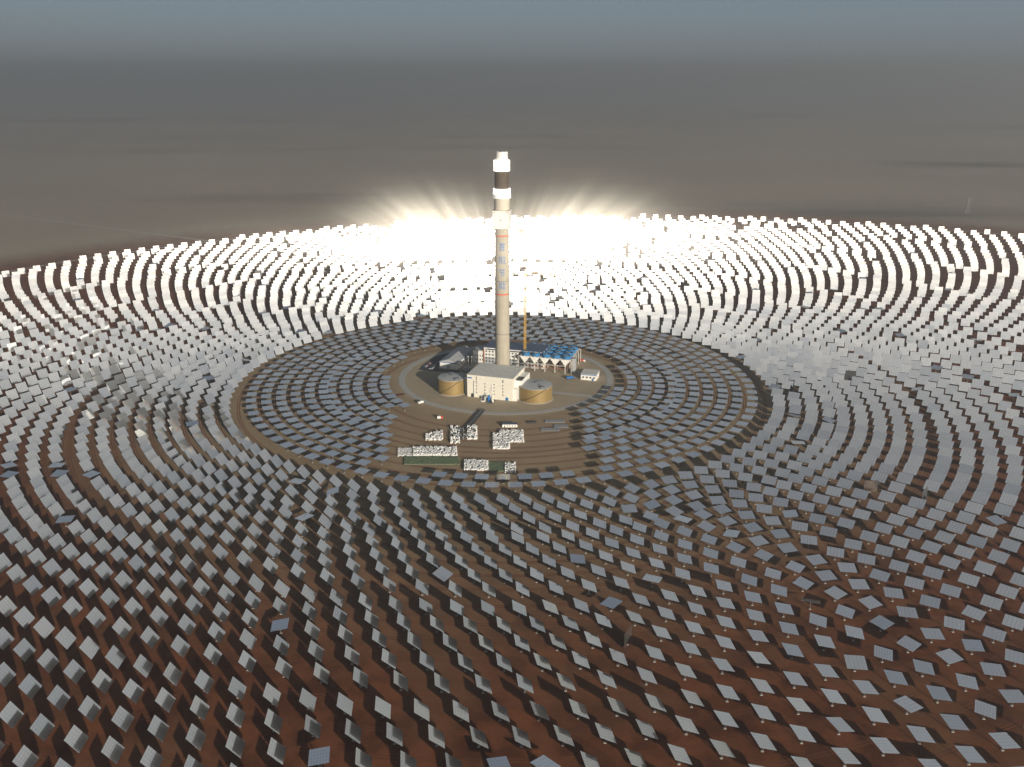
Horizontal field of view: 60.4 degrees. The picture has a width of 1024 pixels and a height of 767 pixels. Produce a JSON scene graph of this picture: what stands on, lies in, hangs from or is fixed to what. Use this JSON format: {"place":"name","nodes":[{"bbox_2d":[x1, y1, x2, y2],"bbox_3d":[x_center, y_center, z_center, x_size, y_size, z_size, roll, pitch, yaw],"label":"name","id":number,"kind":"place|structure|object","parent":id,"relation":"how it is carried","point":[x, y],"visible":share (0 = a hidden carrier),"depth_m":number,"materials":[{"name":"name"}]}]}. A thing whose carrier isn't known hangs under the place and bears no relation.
{"place":"outdoors","nodes":[
{"label":"outdoors","id":0,"kind":"place"},
{"bbox_2d":[439,345,472,369],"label":"warehouse","id":1,"kind":"structure","parent":0,"point":[457,358],"depth_m":1065.38,"materials":[{"name":"white paint"}]},
{"bbox_2d":[399,347,612,414],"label":"ring road","id":2,"kind":"structure","parent":0,"point":[604,390],"depth_m":969.53,"materials":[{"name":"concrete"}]},
{"bbox_2d":[418,352,602,397],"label":"service road","id":3,"kind":"structure","parent":0,"point":[435,359],"depth_m":1052.05,"materials":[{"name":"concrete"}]},
{"bbox_2d":[422,362,439,368],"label":"parked cars","id":4,"kind":"object","parent":3,"relation":"on","point":[429,363],"visible":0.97,"depth_m":1063.36,"materials":[{"name":"white paint"}]},
{"bbox_2d":[0,81,1023,766],"bbox_3d":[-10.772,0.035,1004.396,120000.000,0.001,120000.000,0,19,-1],"label":"desert ground","id":5,"kind":"structure","parent":0,"point":[204,161],"depth_m":884.01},
{"bbox_2d":[437,372,464,395],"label":"storage tank","id":6,"kind":"object","parent":5,"relation":"on","point":[446,381],"visible":0.96,"depth_m":965.99,"materials":[{"name":"gold metal"}]},
{"bbox_2d":[461,356,472,371],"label":"transformer yard","id":7,"kind":"structure","parent":5,"relation":"on","point":[467,369],"depth_m":1044.34,"materials":[{"name":"grey metal"}]},
{"bbox_2d":[450,409,484,439],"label":"conveyor","id":8,"kind":"object","parent":5,"relation":"on","point":[476,416],"visible":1,"depth_m":873.87,"materials":[{"name":"grey metal"}]},
{"bbox_2d":[398,419,567,472],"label":"stacked materials","id":9,"kind":"object","parent":5,"relation":"on","point":[500,438],"visible":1,"depth_m":822.15,"materials":[{"name":"grey"}]},
{"bbox_2d":[440,279,545,398],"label":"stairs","id":10,"kind":"structure","parent":5,"relation":"on","point":[510,359],"depth_m":977.68,"materials":[{"name":"grey"}]},
{"bbox_2d":[464,363,529,402],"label":"building","id":11,"kind":"structure","parent":5,"relation":"on","point":[488,381],"depth_m":955.12,"materials":[{"name":"white concrete"}]},
{"bbox_2d":[418,359,584,418],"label":"vehicles","id":12,"kind":"object","parent":5,"relation":"on","point":[441,417],"visible":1,"depth_m":944.24,"materials":[{"name":"white paint"}]},
{"bbox_2d":[492,150,510,364],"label":"solar tower","id":13,"kind":"structure","parent":5,"relation":"on","point":[501,218],"depth_m":948.36,"materials":[{"name":"concrete"}]},
{"bbox_2d":[502,422,517,426],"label":"site cabin","id":14,"kind":"object","parent":5,"relation":"on","point":[509,424],"visible":1,"depth_m":879.20,"materials":[{"name":"white metal"}]},
{"bbox_2d":[473,340,548,368],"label":"turbine hall","id":15,"kind":"structure","parent":5,"relation":"on","point":[484,353],"depth_m":1066.10,"materials":[{"name":"white paint"}]},
{"bbox_2d":[0,214,1023,766],"bbox_3d":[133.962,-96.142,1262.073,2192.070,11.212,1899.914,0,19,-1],"label":"heliostat field","id":16,"kind":"structure","parent":5,"relation":"on","point":[810,360],"depth_m":890.13,"materials":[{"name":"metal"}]},
{"bbox_2d":[0,218,1023,766],"bbox_3d":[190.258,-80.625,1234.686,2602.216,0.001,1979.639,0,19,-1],"label":"field service tracks","id":17,"kind":"object","parent":5,"relation":"on","point":[526,540],"visible":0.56,"depth_m":644.66,"materials":[{"name":"soil"}]},
{"bbox_2d":[518,379,552,403],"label":"storage tank","id":18,"kind":"object","parent":5,"relation":"on","point":[530,388],"visible":0.96,"depth_m":943.95,"materials":[{"name":"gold metal"}]},
{"bbox_2d":[512,266,572,349],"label":"tower crane","id":19,"kind":"object","parent":5,"relation":"on","point":[514,273],"visible":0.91,"depth_m":1027.01,"materials":[{"name":"orange"}]},
{"bbox_2d":[518,342,580,373],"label":"air cooled condenser","id":20,"kind":"object","parent":5,"relation":"on","point":[563,354],"visible":0.94,"depth_m":1044.32,"materials":[{"name":"white paint"}]},
{"bbox_2d":[964,197,1017,213],"bbox_3d":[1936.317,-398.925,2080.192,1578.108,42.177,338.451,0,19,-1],"label":"transmission pylons","id":21,"kind":"object","parent":5,"relation":"on","point":[969,199],"visible":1,"depth_m":2223.19,"materials":[{"name":"grey metal"}]},
{"bbox_2d":[0,0,1023,80],"label":"sky","id":22,"kind":"structure","parent":0,"point":[41,40],"materials":[{"name":"grey"}]},
{"bbox_2d":[580,369,599,380],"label":"building","id":23,"kind":"structure","parent":0,"point":[590,374],"depth_m":1015.04,"materials":[{"name":"white paint"}]}
]}

